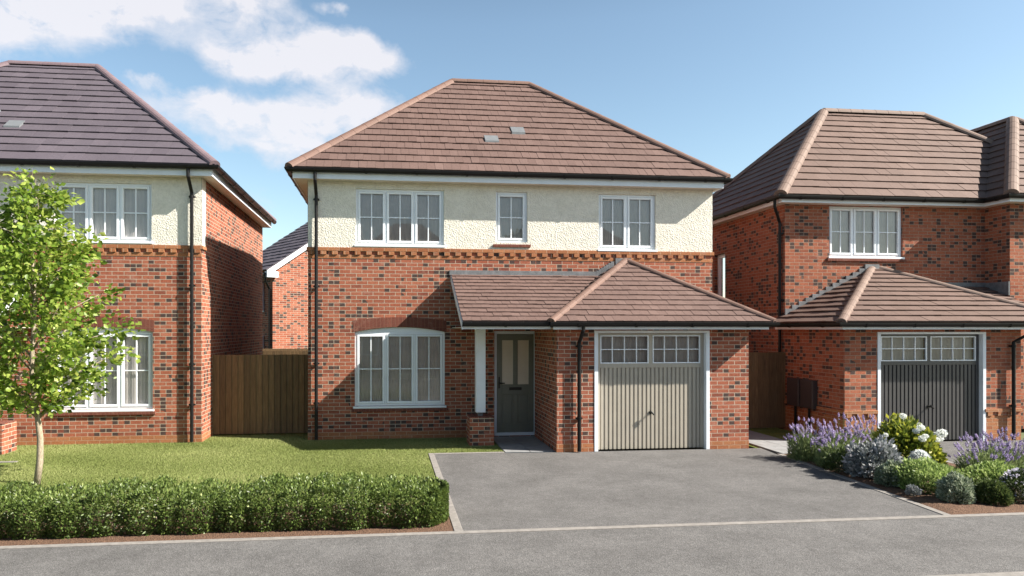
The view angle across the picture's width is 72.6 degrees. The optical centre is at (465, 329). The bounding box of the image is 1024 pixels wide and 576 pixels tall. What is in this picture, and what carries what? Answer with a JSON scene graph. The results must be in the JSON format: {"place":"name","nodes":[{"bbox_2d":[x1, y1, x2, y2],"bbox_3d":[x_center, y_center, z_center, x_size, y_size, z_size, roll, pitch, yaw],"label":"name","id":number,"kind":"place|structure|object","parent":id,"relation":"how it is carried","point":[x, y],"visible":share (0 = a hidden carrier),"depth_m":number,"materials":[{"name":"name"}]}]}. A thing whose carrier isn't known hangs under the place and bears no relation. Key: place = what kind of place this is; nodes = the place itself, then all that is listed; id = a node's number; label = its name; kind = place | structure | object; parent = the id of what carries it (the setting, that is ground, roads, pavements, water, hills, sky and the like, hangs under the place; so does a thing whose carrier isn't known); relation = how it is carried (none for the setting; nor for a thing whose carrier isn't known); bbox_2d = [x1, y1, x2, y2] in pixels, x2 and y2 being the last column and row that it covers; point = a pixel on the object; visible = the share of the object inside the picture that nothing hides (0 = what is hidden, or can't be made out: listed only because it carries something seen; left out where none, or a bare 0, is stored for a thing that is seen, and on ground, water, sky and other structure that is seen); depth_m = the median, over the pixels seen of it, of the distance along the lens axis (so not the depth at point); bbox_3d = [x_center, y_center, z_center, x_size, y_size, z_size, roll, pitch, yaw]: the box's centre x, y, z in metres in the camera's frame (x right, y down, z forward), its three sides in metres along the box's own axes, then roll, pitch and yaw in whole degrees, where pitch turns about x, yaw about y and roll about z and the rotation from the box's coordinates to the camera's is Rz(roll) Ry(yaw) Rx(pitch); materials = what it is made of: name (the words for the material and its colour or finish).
{"place":"outdoors","nodes":[
{"label":"outdoors","id":0,"kind":"place"},
{"bbox_2d":[0,60,276,454],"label":"detached house","id":1,"kind":"structure","parent":0,"point":[179,218],"depth_m":13.74,"materials":[{"name":"red brick"}]},
{"bbox_2d":[52,327,155,415],"bbox_3d":[-7.084,0.818,13.628,1.960,1.714,0.172,0,0,-6],"label":"window","id":2,"kind":"structure","parent":1,"relation":"in","point":[131,393],"depth_m":13.71,"materials":[{"name":"white plastic"}]},
{"bbox_2d":[56,182,152,243],"bbox_3d":[-7.084,-2.267,13.630,1.860,1.185,0.167,0,0,-6],"label":"window","id":3,"kind":"structure","parent":1,"relation":"in","point":[123,212],"depth_m":13.69,"materials":[{"name":"white plastic"}]},
{"bbox_2d":[0,503,453,545],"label":"planting bed","id":4,"kind":"object","parent":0,"point":[316,531],"visible":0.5,"depth_m":7.66,"materials":[{"name":"brown soil"}]},
{"bbox_2d":[0,471,449,539],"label":"hedge","id":5,"kind":"object","parent":4,"relation":"on","point":[436,504],"visible":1,"depth_m":7.75,"materials":[{"name":"green plant"}]},
{"bbox_2d":[0,433,503,515],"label":"lawn base","id":6,"kind":"object","parent":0,"point":[120,474],"depth_m":11.72,"materials":[{"name":"green plant"}]},
{"bbox_2d":[0,166,144,483],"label":"young tree","id":7,"kind":"object","parent":6,"relation":"on","point":[24,236],"visible":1,"depth_m":9.91,"materials":[{"name":"green plant"}]},
{"bbox_2d":[212,354,307,434],"bbox_3d":[-4.316,1.389,14.822,2.070,1.702,0.170,0,0,-6],"label":"timber fence","id":8,"kind":"object","parent":6,"relation":"on","point":[253,394],"visible":0.85,"depth_m":14.74,"materials":[{"name":"brown wood"}]},
{"bbox_2d":[425,438,501,452],"bbox_3d":[-0.088,2.246,13.486,1.390,0.001,1.780,0,0,-6],"label":"lawn base","id":9,"kind":"object","parent":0,"point":[459,445],"visible":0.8,"depth_m":13.20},
{"bbox_2d":[0,515,1023,575],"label":"pavement","id":10,"kind":"structure","parent":0,"point":[939,546],"depth_m":6.91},
{"bbox_2d":[0,0,1023,249],"label":"sky","id":11,"kind":"structure","parent":0,"point":[258,85],"materials":[{"name":"blue"}]},
{"bbox_2d":[494,436,554,452],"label":"path","id":12,"kind":"structure","parent":0,"point":[521,444],"depth_m":13.43,"materials":[{"name":"grey concrete"}]},
{"bbox_2d":[435,449,940,530],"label":"driveway","id":13,"kind":"structure","parent":0,"point":[495,491],"depth_m":9.60,"materials":[{"name":"grey asphalt"}]},
{"bbox_2d":[749,430,794,453],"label":"path","id":14,"kind":"structure","parent":0,"point":[769,443],"depth_m":13.66,"materials":[{"name":"grey concrete"}]},
{"bbox_2d":[749,428,820,447],"bbox_3d":[6.117,2.260,16.496,1.920,0.001,6.600,0,0,-6],"label":"lawn base","id":15,"kind":"object","parent":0,"point":[772,431],"depth_m":15.36,"materials":[{"name":"green plant"}]},
{"bbox_2d":[749,352,784,427],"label":"timber gate","id":16,"kind":"structure","parent":15,"relation":"on","point":[766,389],"depth_m":15.59,"materials":[{"name":"brown wood"}]},
{"bbox_2d":[555,429,1023,453],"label":"ground","id":17,"kind":"structure","parent":0,"point":[1022,435],"depth_m":13.58,"materials":[{"name":"grey concrete"}]},
{"bbox_2d":[263,222,307,348],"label":"detached house","id":18,"kind":"structure","parent":17,"relation":"on","point":[285,292],"depth_m":24.87,"materials":[{"name":"red brick"}]},
{"bbox_2d":[263,349,307,354],"bbox_3d":[-6.465,1.452,23.686,6.300,1.575,0.171,0,0,-6],"label":"timber fence","id":19,"kind":"object","parent":17,"relation":"on","point":[284,351],"visible":0.09,"depth_m":23.66,"materials":[{"name":"brown wood"}]},
{"bbox_2d":[0,449,1023,548],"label":"edging strip","id":20,"kind":"object","parent":17,"relation":"on","point":[456,524],"visible":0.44,"depth_m":7.87,"materials":[{"name":"concrete"}]},
{"bbox_2d":[284,78,779,451],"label":"detached house","id":21,"kind":"structure","parent":17,"relation":"on","point":[489,261],"depth_m":14.27,"materials":[{"name":"red brick"}]},
{"bbox_2d":[354,189,445,247],"bbox_3d":[-1.351,-2.267,14.281,1.860,1.185,0.167,0,0,-6],"label":"window","id":22,"kind":"structure","parent":21,"relation":"in","point":[384,218],"depth_m":14.32,"materials":[{"name":"white plastic"}]},
{"bbox_2d":[352,327,447,411],"bbox_3d":[-1.351,0.818,14.280,1.960,1.714,0.172,0,0,-6],"label":"window","id":23,"kind":"structure","parent":21,"relation":"in","point":[396,368],"depth_m":14.32,"materials":[{"name":"white plastic"}]},
{"bbox_2d":[493,192,530,247],"bbox_3d":[0.950,-2.282,14.538,0.790,1.155,0.177,0,0,-6],"label":"window","id":24,"kind":"structure","parent":21,"relation":"in","point":[511,207],"depth_m":14.59,"materials":[{"name":"white plastic"}]},
{"bbox_2d":[494,331,534,435],"bbox_3d":[1.037,1.130,14.566,0.910,2.180,0.109,0,0,-6],"label":"front door","id":25,"kind":"structure","parent":21,"relation":"in","point":[514,351],"depth_m":14.57,"materials":[{"name":"green paint"}]},
{"bbox_2d":[597,194,657,251],"bbox_3d":[3.424,-2.252,14.824,1.310,1.215,0.167,0,0,-6],"label":"window","id":26,"kind":"structure","parent":21,"relation":"in","point":[626,222],"depth_m":14.87,"materials":[{"name":"white plastic"}]},
{"bbox_2d":[598,333,703,449],"bbox_3d":[3.436,1.147,12.939,2.064,2.145,0.212,0,0,-6],"label":"garage door","id":27,"kind":"structure","parent":21,"relation":"in","point":[658,402],"depth_m":12.97,"materials":[{"name":"beige paint"}]},
{"bbox_2d":[712,108,1023,440],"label":"detached house","id":28,"kind":"structure","parent":17,"relation":"on","point":[871,262],"depth_m":15.73,"materials":[{"name":"red brick"}]},
{"bbox_2d":[718,254,724,297],"bbox_3d":[6.962,-1.380,18.756,0.094,1.280,0.600,0,0,-6],"label":"window","id":29,"kind":"structure","parent":28,"relation":"in","point":[721,258],"depth_m":18.89,"materials":[{"name":"white plastic"}]},
{"bbox_2d":[827,206,905,261],"bbox_3d":[9.136,-2.172,15.927,1.930,1.255,0.177,0,0,-6],"label":"window","id":30,"kind":"structure","parent":28,"relation":"in","point":[868,234],"depth_m":15.96,"materials":[{"name":"white plastic"}]},
{"bbox_2d":[881,334,978,439],"bbox_3d":[9.262,1.163,13.923,2.204,2.115,0.212,0,0,-6],"label":"garage door","id":31,"kind":"structure","parent":28,"relation":"in","point":[941,390],"depth_m":13.97,"materials":[{"name":"paint"}]},
{"bbox_2d":[927,571,1023,575],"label":"kerb","id":32,"kind":"structure","parent":17,"relation":"on","point":[1020,573],"depth_m":6.33,"materials":[{"name":"concrete"}]},
{"bbox_2d":[746,448,932,511],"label":"curb","id":33,"kind":"structure","parent":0,"point":[761,451],"depth_m":11.26,"materials":[{"name":"grey concrete"}]},
{"bbox_2d":[784,454,1023,514],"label":"planting bed","id":34,"kind":"object","parent":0,"point":[928,499],"visible":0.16,"depth_m":8.81,"materials":[{"name":"brown soil"}]},
{"bbox_2d":[783,416,830,461],"bbox_3d":[5.826,1.862,11.901,0.706,0.760,0.732,0,0,-40],"label":"lavender plant","id":35,"kind":"object","parent":34,"relation":"on","point":[803,448],"visible":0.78,"depth_m":11.81,"materials":[{"name":"purple plant"}]},
{"bbox_2d":[811,429,855,467],"bbox_3d":[5.996,1.935,11.294,0.656,0.609,0.685,0,0,-6],"label":"lavender plant","id":36,"kind":"object","parent":34,"relation":"on","point":[820,453],"visible":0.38,"depth_m":11.28,"materials":[{"name":"plant"}]},
{"bbox_2d":[821,446,851,473],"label":"shrub","id":37,"kind":"object","parent":34,"relation":"on","point":[830,459],"visible":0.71,"depth_m":10.83,"materials":[{"name":"green plant"}]},
{"bbox_2d":[813,412,866,447],"bbox_3d":[6.330,1.822,11.757,0.837,0.836,0.837,0,0,-6],"label":"lavender plant","id":38,"kind":"object","parent":34,"relation":"on","point":[848,433],"visible":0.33,"depth_m":11.67,"materials":[{"name":"purple plant"}]},
{"bbox_2d":[841,414,881,442],"bbox_3d":[6.978,1.843,12.030,0.865,0.795,0.918,0,0,-6],"label":"lavender plant","id":39,"kind":"object","parent":34,"relation":"on","point":[869,435],"visible":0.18,"depth_m":12.01,"materials":[{"name":"purple plant"}]},
{"bbox_2d":[840,433,903,477],"bbox_3d":[6.122,1.921,10.492,0.908,0.677,0.802,0,0,-6],"label":"silver bush","id":40,"kind":"object","parent":34,"relation":"on","point":[865,459],"visible":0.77,"depth_m":10.34,"materials":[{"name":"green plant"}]},
{"bbox_2d":[873,460,909,486],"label":"shrub","id":41,"kind":"object","parent":34,"relation":"on","point":[881,475],"visible":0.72,"depth_m":9.79,"materials":[{"name":"green plant"}]},
{"bbox_2d":[869,413,947,465],"bbox_3d":[6.951,1.815,10.967,1.198,1.004,1.216,0,0,-6],"label":"hydrangea","id":42,"kind":"object","parent":34,"relation":"on","point":[913,434],"visible":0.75,"depth_m":10.77,"materials":[{"name":"green plant"}]},
{"bbox_2d":[905,484,921,495],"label":"edging plant","id":43,"kind":"object","parent":34,"relation":"on","point":[910,489],"visible":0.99,"depth_m":9.22,"materials":[{"name":"grey plant"}]},
{"bbox_2d":[908,449,936,461],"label":"flowering shrub","id":44,"kind":"object","parent":34,"relation":"on","point":[915,454],"visible":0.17,"depth_m":10.31,"materials":[{"name":"white plant"}]},
{"bbox_2d":[887,456,967,493],"bbox_3d":[6.420,2.002,9.631,0.972,0.484,1.084,0,0,-6],"label":"groundcover shrub","id":45,"kind":"object","parent":34,"relation":"on","point":[924,470],"visible":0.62,"depth_m":9.53,"materials":[{"name":"green plant"}]},
{"bbox_2d":[934,470,976,504],"bbox_3d":[6.295,2.026,8.946,0.474,0.431,0.488,0,0,-6],"label":"clipped ball","id":46,"kind":"object","parent":34,"relation":"on","point":[951,486],"visible":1,"depth_m":8.85,"materials":[{"name":"green plant"}]},
{"bbox_2d":[947,431,1019,475],"bbox_3d":[7.676,1.870,10.280,0.892,0.740,0.838,0,0,-6],"label":"lavender plant","id":47,"kind":"object","parent":34,"relation":"on","point":[977,457],"visible":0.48,"depth_m":10.24,"materials":[{"name":"purple plant"}]},
{"bbox_2d":[950,459,1023,495],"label":"groundcover shrub","id":48,"kind":"object","parent":34,"relation":"on","point":[992,469],"visible":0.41,"depth_m":9.48,"materials":[{"name":"green plant"}]},
{"bbox_2d":[973,477,1014,505],"bbox_3d":[6.703,2.066,8.859,0.460,0.353,0.466,0,0,18],"label":"clipped ball","id":49,"kind":"object","parent":34,"relation":"on","point":[995,491],"visible":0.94,"depth_m":8.75,"materials":[{"name":"green plant"}]},
{"bbox_2d":[966,427,1023,467],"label":"lavender plant","id":50,"kind":"object","parent":34,"relation":"on","point":[1020,461],"visible":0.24,"depth_m":10.50,"materials":[{"name":"purple plant"}]},
{"bbox_2d":[994,464,1023,503],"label":"flowering shrub","id":51,"kind":"object","parent":34,"relation":"on","point":[1009,478],"visible":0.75,"depth_m":8.96,"materials":[{"name":"white plant"}]},
{"bbox_2d":[940,440,1023,463],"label":"driveway","id":52,"kind":"structure","parent":0,"point":[948,447],"depth_m":13.17,"materials":[{"name":"grey asphalt"}]}
]}

